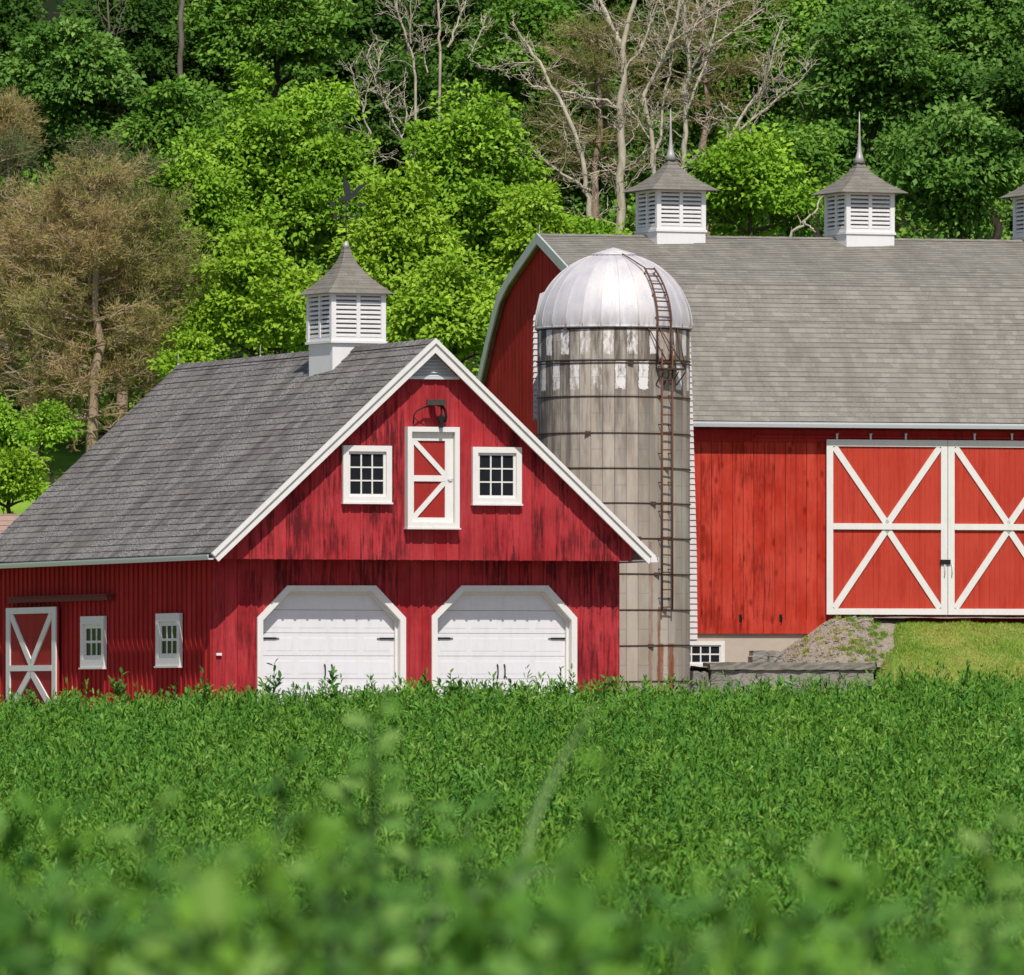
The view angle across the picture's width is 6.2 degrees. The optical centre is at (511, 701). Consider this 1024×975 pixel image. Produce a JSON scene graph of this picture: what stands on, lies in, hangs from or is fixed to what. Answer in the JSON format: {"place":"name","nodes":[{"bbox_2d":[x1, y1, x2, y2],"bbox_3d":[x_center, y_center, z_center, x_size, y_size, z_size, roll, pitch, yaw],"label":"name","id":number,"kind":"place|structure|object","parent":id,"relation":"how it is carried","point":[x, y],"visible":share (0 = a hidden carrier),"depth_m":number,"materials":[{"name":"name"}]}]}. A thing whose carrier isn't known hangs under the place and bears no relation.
{"place":"outdoors","nodes":[
{"label":"outdoors","id":0,"kind":"place"},
{"bbox_2d":[0,0,1019,513],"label":"ground","id":1,"kind":"structure","parent":0,"point":[64,458],"depth_m":246.42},
{"bbox_2d":[0,883,36,971],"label":"leafy plant","id":2,"kind":"object","parent":1,"relation":"on","point":[14,957],"visible":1,"depth_m":4.40,"materials":[{"name":"green plant"}]},
{"bbox_2d":[0,393,37,453],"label":"bush","id":3,"kind":"object","parent":1,"relation":"on","point":[9,421],"visible":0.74,"depth_m":218.71,"materials":[{"name":"green plant"}]},
{"bbox_2d":[0,81,49,384],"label":"pine tree","id":4,"kind":"object","parent":1,"relation":"on","point":[10,107],"visible":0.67,"depth_m":237.72,"materials":[{"name":"brown plant"}]},
{"bbox_2d":[0,441,53,513],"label":"bush","id":5,"kind":"object","parent":1,"relation":"on","point":[15,484],"visible":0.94,"depth_m":212.74,"materials":[{"name":"green plant"}]},
{"bbox_2d":[0,112,58,386],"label":"pine tree","id":6,"kind":"object","parent":1,"relation":"on","point":[11,152],"visible":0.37,"depth_m":230.01,"materials":[{"name":"brown plant"}]},
{"bbox_2d":[11,398,90,486],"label":"tree","id":7,"kind":"object","parent":1,"relation":"on","point":[51,427],"visible":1,"depth_m":216.81,"materials":[{"name":"green plant"}]},
{"bbox_2d":[0,863,110,974],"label":"leafy plant","id":8,"kind":"object","parent":1,"relation":"on","point":[53,877],"visible":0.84,"depth_m":4.80,"materials":[{"name":"green plant"}]},
{"bbox_2d":[0,0,117,287],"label":"broadleaf tree","id":9,"kind":"object","parent":1,"relation":"on","point":[16,16],"visible":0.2,"depth_m":245.27,"materials":[{"name":"green plant"}]},
{"bbox_2d":[0,172,139,469],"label":"pine tree","id":10,"kind":"object","parent":1,"relation":"on","point":[10,236],"visible":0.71,"depth_m":225.76,"materials":[{"name":"brown plant"}]},
{"bbox_2d":[29,865,118,966],"bbox_3d":[-0.231,0.367,5.122,0.097,0.558,0.155,0,0,27],"label":"leafy plant","id":11,"kind":"object","parent":1,"relation":"on","point":[56,900],"visible":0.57,"depth_m":5.10,"materials":[{"name":"green plant"}]},
{"bbox_2d":[0,14,151,328],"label":"broadleaf tree","id":12,"kind":"object","parent":1,"relation":"on","point":[79,72],"visible":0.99,"depth_m":241.32,"materials":[{"name":"green plant"}]},
{"bbox_2d":[59,900,123,974],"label":"leafy plant","id":13,"kind":"object","parent":1,"relation":"on","point":[115,908],"visible":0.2,"depth_m":5.80,"materials":[{"name":"green plant"}]},
{"bbox_2d":[0,147,188,451],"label":"pine tree","id":14,"kind":"object","parent":1,"relation":"on","point":[90,249],"visible":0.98,"depth_m":223.67,"materials":[{"name":"brown plant"}]},
{"bbox_2d":[55,0,138,307],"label":"bare tree","id":15,"kind":"object","parent":1,"relation":"on","point":[109,24],"visible":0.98,"depth_m":242.97,"materials":[{"name":"grey plant"}]},
{"bbox_2d":[41,87,156,317],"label":"broadleaf tree","id":16,"kind":"object","parent":1,"relation":"on","point":[117,111],"visible":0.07,"depth_m":242.03,"materials":[{"name":"green plant"}]},
{"bbox_2d":[107,667,129,715],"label":"tall weed","id":17,"kind":"object","parent":1,"relation":"on","point":[118,689],"visible":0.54,"depth_m":77.95,"materials":[{"name":"green plant"}]},
{"bbox_2d":[33,123,215,423],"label":"pine tree","id":18,"kind":"object","parent":1,"relation":"on","point":[101,149],"visible":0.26,"depth_m":229.65,"materials":[{"name":"brown plant"}]},
{"bbox_2d":[56,0,204,99],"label":"broadleaf tree","id":19,"kind":"object","parent":1,"relation":"on","point":[151,49],"visible":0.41,"depth_m":255.19,"materials":[{"name":"green plant"}]},
{"bbox_2d":[50,169,232,418],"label":"pine tree","id":20,"kind":"object","parent":1,"relation":"on","point":[174,259],"visible":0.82,"depth_m":224.64,"materials":[{"name":"brown plant"}]},
{"bbox_2d":[58,787,258,974],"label":"leafy plant","id":21,"kind":"object","parent":1,"relation":"on","point":[168,797],"visible":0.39,"depth_m":5.60,"materials":[{"name":"green plant"}]},
{"bbox_2d":[117,845,220,974],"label":"leafy plant","id":22,"kind":"object","parent":1,"relation":"on","point":[159,924],"visible":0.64,"depth_m":4.75,"materials":[{"name":"green plant"}]},
{"bbox_2d":[100,73,243,348],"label":"broadleaf tree","id":23,"kind":"object","parent":1,"relation":"on","point":[168,113],"visible":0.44,"depth_m":239.34,"materials":[{"name":"green plant"}]},
{"bbox_2d":[174,0,184,305],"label":"bare tree","id":24,"kind":"object","parent":1,"relation":"on","point":[181,41],"visible":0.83,"depth_m":245.94,"materials":[{"name":"grey plant"}]},
{"bbox_2d":[145,321,235,381],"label":"bush","id":25,"kind":"object","parent":1,"relation":"on","point":[193,350],"visible":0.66,"depth_m":220.72,"materials":[{"name":"green plant"}]},
{"bbox_2d":[133,136,253,338],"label":"maple tree","id":26,"kind":"object","parent":1,"relation":"on","point":[209,187],"visible":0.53,"depth_m":229.47,"materials":[{"name":"green plant"}]},
{"bbox_2d":[145,0,257,132],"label":"broadleaf tree","id":27,"kind":"object","parent":1,"relation":"on","point":[216,74],"visible":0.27,"depth_m":257.21,"materials":[{"name":"green plant"}]},
{"bbox_2d":[119,845,316,974],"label":"leafy plant","id":28,"kind":"object","parent":1,"relation":"on","point":[235,860],"visible":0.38,"depth_m":4.60,"materials":[{"name":"green plant"}]},
{"bbox_2d":[213,883,270,966],"bbox_3d":[-0.146,0.378,5.416,0.091,0.561,0.166,0,0,0],"label":"leafy plant","id":29,"kind":"object","parent":1,"relation":"on","point":[250,922],"visible":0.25,"depth_m":5.45,"materials":[{"name":"green plant"}]},
{"bbox_2d":[165,221,322,356],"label":"maple tree","id":30,"kind":"object","parent":1,"relation":"on","point":[272,313],"visible":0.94,"depth_m":224.35,"materials":[{"name":"green plant"}]},
{"bbox_2d":[162,0,357,280],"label":"broadleaf tree","id":31,"kind":"object","parent":1,"relation":"on","point":[298,33],"visible":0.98,"depth_m":246.12,"materials":[{"name":"green plant"}]},
{"bbox_2d":[174,58,382,354],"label":"maple tree","id":32,"kind":"object","parent":1,"relation":"on","point":[296,191],"visible":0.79,"depth_m":231.06,"materials":[{"name":"green plant"}]},
{"bbox_2d":[249,919,365,974],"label":"leafy plant","id":33,"kind":"object","parent":1,"relation":"on","point":[304,953],"visible":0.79,"depth_m":4.39,"materials":[{"name":"green plant"}]},
{"bbox_2d":[231,748,409,973],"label":"leafy plant","id":34,"kind":"object","parent":1,"relation":"on","point":[297,756],"visible":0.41,"depth_m":6.40,"materials":[{"name":"green plant"}]},
{"bbox_2d":[0,176,658,713],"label":"garage","id":35,"kind":"structure","parent":1,"relation":"on","point":[354,496],"depth_m":190.02,"materials":[{"name":"red wood"}]},
{"bbox_2d":[6,607,58,713],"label":"sliding door","id":36,"kind":"structure","parent":35,"relation":"in","point":[32,633],"depth_m":198.15,"materials":[{"name":"white paint"}]},
{"bbox_2d":[78,616,106,668],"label":"window","id":37,"kind":"structure","parent":35,"relation":"in","point":[93,629],"depth_m":194.70,"materials":[{"name":"white paint"}]},
{"bbox_2d":[154,613,182,667],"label":"window","id":38,"kind":"structure","parent":35,"relation":"in","point":[168,626],"depth_m":190.23,"materials":[{"name":"white paint"}]},
{"bbox_2d":[257,585,405,702],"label":"garage door","id":39,"kind":"structure","parent":35,"relation":"in","point":[311,630],"depth_m":189.08,"materials":[{"name":"white paint"}]},
{"bbox_2d":[341,445,392,503],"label":"window","id":40,"kind":"structure","parent":35,"relation":"in","point":[366,470],"depth_m":188.38,"materials":[{"name":"white paint"}]},
{"bbox_2d":[404,427,460,529],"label":"hay door","id":41,"kind":"structure","parent":35,"relation":"in","point":[432,454],"depth_m":188.84,"materials":[{"name":"white paint"}]},
{"bbox_2d":[471,447,522,505],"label":"window","id":42,"kind":"structure","parent":35,"relation":"in","point":[496,472],"depth_m":189.35,"materials":[{"name":"white paint"}]},
{"bbox_2d":[431,585,576,699],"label":"garage door","id":43,"kind":"structure","parent":35,"relation":"in","point":[525,608],"depth_m":190.42,"materials":[{"name":"white paint"}]},
{"bbox_2d":[299,697,421,970],"bbox_3d":[-0.117,0.376,7.359,0.130,0.759,0.348,0,0,0],"label":"leafy plant","id":44,"kind":"object","parent":1,"relation":"on","point":[401,854],"visible":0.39,"depth_m":7.39,"materials":[{"name":"green plant"}]},
{"bbox_2d":[287,0,433,179],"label":"broadleaf tree","id":45,"kind":"object","parent":1,"relation":"on","point":[384,26],"visible":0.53,"depth_m":254.20,"materials":[{"name":"green plant"}]},
{"bbox_2d":[335,49,404,211],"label":"bare tree","id":46,"kind":"object","parent":1,"relation":"on","point":[361,102],"visible":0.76,"depth_m":236.98,"materials":[{"name":"grey plant"}]},
{"bbox_2d":[326,881,423,974],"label":"leafy plant","id":47,"kind":"object","parent":1,"relation":"on","point":[398,893],"visible":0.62,"depth_m":5.10,"materials":[{"name":"green plant"}]},
{"bbox_2d":[281,825,477,974],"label":"leafy plant","id":48,"kind":"object","parent":1,"relation":"on","point":[335,881],"visible":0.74,"depth_m":5.00,"materials":[{"name":"green plant"}]},
{"bbox_2d":[361,29,428,165],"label":"bare tree","id":49,"kind":"object","parent":1,"relation":"on","point":[379,89],"visible":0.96,"depth_m":238.02,"materials":[{"name":"grey plant"}]},
{"bbox_2d":[317,159,478,342],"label":"maple tree","id":50,"kind":"object","parent":1,"relation":"on","point":[377,242],"visible":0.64,"depth_m":227.38,"materials":[{"name":"green plant"}]},
{"bbox_2d":[296,802,500,971],"bbox_3d":[-0.072,0.368,5.975,0.142,0.610,0.148,0,0,0],"label":"leafy plant","id":51,"kind":"object","parent":1,"relation":"on","point":[428,859],"visible":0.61,"depth_m":5.97,"materials":[{"name":"green plant"}]},
{"bbox_2d":[322,40,491,177],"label":"broadleaf tree","id":52,"kind":"object","parent":1,"relation":"on","point":[377,119],"visible":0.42,"depth_m":247.46,"materials":[{"name":"green plant"}]},
{"bbox_2d":[375,0,442,337],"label":"bare tree","id":53,"kind":"object","parent":1,"relation":"on","point":[399,18],"visible":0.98,"depth_m":242.98,"materials":[{"name":"grey plant"}]},
{"bbox_2d":[386,240,502,376],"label":"maple tree","id":54,"kind":"object","parent":1,"relation":"on","point":[449,313],"visible":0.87,"depth_m":224.44,"materials":[{"name":"green plant"}]},
{"bbox_2d":[386,0,510,239],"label":"broadleaf tree","id":55,"kind":"object","parent":1,"relation":"on","point":[425,14],"visible":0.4,"depth_m":258.93,"materials":[{"name":"green plant"}]},
{"bbox_2d":[433,0,494,173],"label":"bare tree","id":56,"kind":"object","parent":1,"relation":"on","point":[450,42],"visible":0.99,"depth_m":242.99,"materials":[{"name":"grey plant"}]},
{"bbox_2d":[391,78,555,375],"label":"maple tree","id":57,"kind":"object","parent":1,"relation":"on","point":[471,156],"visible":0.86,"depth_m":229.36,"materials":[{"name":"green plant"}]},
{"bbox_2d":[411,791,549,974],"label":"leafy plant","id":58,"kind":"object","parent":1,"relation":"on","point":[483,802],"visible":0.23,"depth_m":6.60,"materials":[{"name":"green plant"}]},
{"bbox_2d":[416,853,554,974],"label":"leafy plant","id":59,"kind":"object","parent":1,"relation":"on","point":[518,865],"visible":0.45,"depth_m":5.80,"materials":[{"name":"green plant"}]},
{"bbox_2d":[0,657,1023,974],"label":"leafy crop","id":60,"kind":"object","parent":1,"relation":"on","point":[854,807],"visible":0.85,"depth_m":46.97,"materials":[{"name":"green plant"}]},
{"bbox_2d":[389,844,650,974],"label":"grass blade","id":61,"kind":"object","parent":60,"relation":"on","point":[419,939],"depth_m":6.09,"materials":[{"name":"green plant"}]},
{"bbox_2d":[0,20,1023,448],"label":"undergrowth","id":62,"kind":"object","parent":1,"relation":"on","point":[904,230],"visible":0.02,"depth_m":261.63,"materials":[{"name":"green plant"}]},
{"bbox_2d":[493,955,549,974],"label":"leafy plant","id":63,"kind":"object","parent":1,"relation":"on","point":[507,966],"visible":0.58,"depth_m":4.75,"materials":[{"name":"green plant"}]},
{"bbox_2d":[443,0,602,183],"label":"broadleaf tree","id":64,"kind":"object","parent":1,"relation":"on","point":[531,19],"visible":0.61,"depth_m":249.45,"materials":[{"name":"green plant"}]},
{"bbox_2d":[484,178,579,286],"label":"maple tree","id":65,"kind":"object","parent":1,"relation":"on","point":[529,215],"visible":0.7,"depth_m":227.53,"materials":[{"name":"green plant"}]},
{"bbox_2d":[469,0,625,217],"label":"bare tree","id":66,"kind":"object","parent":1,"relation":"on","point":[585,190],"visible":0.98,"depth_m":231.97,"materials":[{"name":"grey plant"}]},
{"bbox_2d":[516,686,608,893],"bbox_3d":[0.032,0.066,6.642,0.013,0.155,0.528,0,0,7],"label":"grass blade","id":67,"kind":"object","parent":1,"relation":"on","point":[531,831],"depth_m":6.60,"materials":[{"name":"green plant"}]},
{"bbox_2d":[502,70,667,224],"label":"broadleaf tree","id":68,"kind":"object","parent":1,"relation":"on","point":[576,195],"visible":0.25,"depth_m":255.12,"materials":[{"name":"green plant"}]},
{"bbox_2d":[512,0,676,233],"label":"bare tree","id":69,"kind":"object","parent":1,"relation":"on","point":[619,106],"visible":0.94,"depth_m":232.93,"materials":[{"name":"grey plant"}]},
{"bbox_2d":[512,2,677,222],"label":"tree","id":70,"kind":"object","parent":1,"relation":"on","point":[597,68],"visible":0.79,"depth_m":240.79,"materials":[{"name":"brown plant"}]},
{"bbox_2d":[565,212,632,234],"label":"maple tree","id":71,"kind":"object","parent":1,"relation":"on","point":[590,226],"visible":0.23,"depth_m":228.58,"materials":[{"name":"green plant"}]},
{"bbox_2d":[538,887,685,974],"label":"leafy plant","id":72,"kind":"object","parent":1,"relation":"on","point":[597,956],"visible":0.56,"depth_m":5.45,"materials":[{"name":"green plant"}]},
{"bbox_2d":[533,248,697,698],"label":"silo","id":73,"kind":"object","parent":1,"relation":"on","point":[612,390],"visible":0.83,"depth_m":195.87,"materials":[{"name":"concrete"}]},
{"bbox_2d":[536,875,704,974],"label":"leafy plant","id":74,"kind":"object","parent":1,"relation":"on","point":[547,939],"visible":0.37,"depth_m":4.60,"materials":[{"name":"green plant"}]},
{"bbox_2d":[554,0,727,183],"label":"broadleaf tree","id":75,"kind":"object","parent":1,"relation":"on","point":[624,5],"visible":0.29,"depth_m":264.97,"materials":[{"name":"green plant"}]},
{"bbox_2d":[603,0,745,174],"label":"bare tree","id":76,"kind":"object","parent":1,"relation":"on","point":[663,55],"visible":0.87,"depth_m":235.95,"materials":[{"name":"grey plant"}]},
{"bbox_2d":[642,927,725,974],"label":"leafy plant","id":77,"kind":"object","parent":1,"relation":"on","point":[703,939],"visible":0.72,"depth_m":4.40,"materials":[{"name":"green plant"}]},
{"bbox_2d":[624,100,766,233],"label":"broadleaf tree","id":78,"kind":"object","parent":1,"relation":"on","point":[694,136],"visible":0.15,"depth_m":245.64,"materials":[{"name":"green plant"}]},
{"bbox_2d":[611,0,794,187],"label":"bare tree","id":79,"kind":"object","parent":1,"relation":"on","point":[690,66],"visible":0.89,"depth_m":236.99,"materials":[{"name":"grey plant"}]},
{"bbox_2d":[627,0,793,235],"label":"bare tree","id":80,"kind":"object","parent":1,"relation":"on","point":[721,69],"visible":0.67,"depth_m":243.59,"materials":[{"name":"plant"}]},
{"bbox_2d":[666,862,824,974],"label":"leafy plant","id":81,"kind":"object","parent":1,"relation":"on","point":[719,914],"visible":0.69,"depth_m":5.18,"materials":[{"name":"green plant"}]},
{"bbox_2d":[477,108,1023,674],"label":"barn","id":82,"kind":"structure","parent":1,"relation":"on","point":[859,404],"depth_m":204.00,"materials":[{"name":"red wood"}]},
{"bbox_2d":[690,641,724,666],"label":"window","id":83,"kind":"structure","parent":82,"relation":"in","point":[700,651],"depth_m":202.55,"materials":[{"name":"white paint"}]},
{"bbox_2d":[826,439,950,614],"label":"sliding door","id":84,"kind":"structure","parent":82,"relation":"in","point":[887,500],"depth_m":203.44,"materials":[{"name":"red paint"}]},
{"bbox_2d":[948,440,1023,614],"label":"sliding door","id":85,"kind":"structure","parent":82,"relation":"in","point":[986,478],"depth_m":204.04,"materials":[{"name":"red paint"}]},
{"bbox_2d":[680,0,826,168],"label":"bare tree","id":86,"kind":"object","parent":1,"relation":"on","point":[757,95],"visible":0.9,"depth_m":233.95,"materials":[{"name":"grey plant"}]},
{"bbox_2d":[681,120,829,236],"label":"maple tree","id":87,"kind":"object","parent":1,"relation":"on","point":[745,173],"visible":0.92,"depth_m":228.32,"materials":[{"name":"green plant"}]},
{"bbox_2d":[681,0,833,235],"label":"broadleaf tree","id":88,"kind":"object","parent":1,"relation":"on","point":[770,114],"visible":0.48,"depth_m":249.09,"materials":[{"name":"green plant"}]},
{"bbox_2d":[738,931,810,974],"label":"leafy plant","id":89,"kind":"object","parent":1,"relation":"on","point":[801,935],"visible":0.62,"depth_m":5.10,"materials":[{"name":"green plant"}]},
{"bbox_2d":[690,662,875,695],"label":"retaining wall","id":90,"kind":"structure","parent":1,"relation":"on","point":[771,670],"depth_m":200.30,"materials":[{"name":"stone"}]},
{"bbox_2d":[752,116,848,236],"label":"maple tree","id":91,"kind":"object","parent":1,"relation":"on","point":[816,150],"visible":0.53,"depth_m":230.66,"materials":[{"name":"green plant"}]},
{"bbox_2d":[764,0,854,236],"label":"broadleaf tree","id":92,"kind":"object","parent":1,"relation":"on","point":[806,119],"visible":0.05,"depth_m":254.09,"materials":[{"name":"green plant"}]},
{"bbox_2d":[787,899,915,974],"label":"leafy plant","id":93,"kind":"object","parent":1,"relation":"on","point":[835,926],"visible":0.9,"depth_m":4.75,"materials":[{"name":"green plant"}]},
{"bbox_2d":[775,0,1002,200],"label":"oak tree","id":94,"kind":"object","parent":1,"relation":"on","point":[878,61],"visible":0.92,"depth_m":239.15,"materials":[{"name":"green plant"}]},
{"bbox_2d":[863,852,1023,974],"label":"leafy plant","id":95,"kind":"object","parent":1,"relation":"on","point":[947,863],"visible":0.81,"depth_m":4.80,"materials":[{"name":"green plant"}]},
{"bbox_2d":[867,91,1023,238],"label":"oak tree","id":96,"kind":"object","parent":1,"relation":"on","point":[959,168],"visible":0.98,"depth_m":233.12,"materials":[{"name":"green plant"}]},
{"bbox_2d":[900,0,1023,239],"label":"oak tree","id":97,"kind":"object","parent":1,"relation":"on","point":[992,31],"visible":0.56,"depth_m":241.72,"materials":[{"name":"green plant"}]},
{"bbox_2d":[933,802,1023,972],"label":"leafy plant","id":98,"kind":"object","parent":1,"relation":"on","point":[997,881],"visible":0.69,"depth_m":5.60,"materials":[{"name":"green plant"}]},
{"bbox_2d":[970,53,1023,231],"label":"broadleaf tree","id":99,"kind":"object","parent":1,"relation":"on","point":[1004,89],"visible":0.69,"depth_m":237.45,"materials":[{"name":"green plant"}]},
{"bbox_2d":[690,616,904,671],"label":"gravel slope","id":100,"kind":"structure","parent":0,"point":[887,625],"depth_m":202.33,"materials":[{"name":"grey gravel"}]},
{"bbox_2d":[748,650,782,661],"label":"stone block","id":101,"kind":"structure","parent":100,"relation":"on","point":[766,656],"depth_m":201.34,"materials":[{"name":"grey stone"}]},
{"bbox_2d":[781,616,882,662],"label":"loose stones","id":102,"kind":"object","parent":100,"relation":"on","point":[832,656],"visible":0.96,"depth_m":202.12,"materials":[{"name":"grey stone"}]},
{"bbox_2d":[791,614,1023,688],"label":"grass bank","id":103,"kind":"structure","parent":0,"point":[888,667],"depth_m":200.44,"materials":[{"name":"green plant"}]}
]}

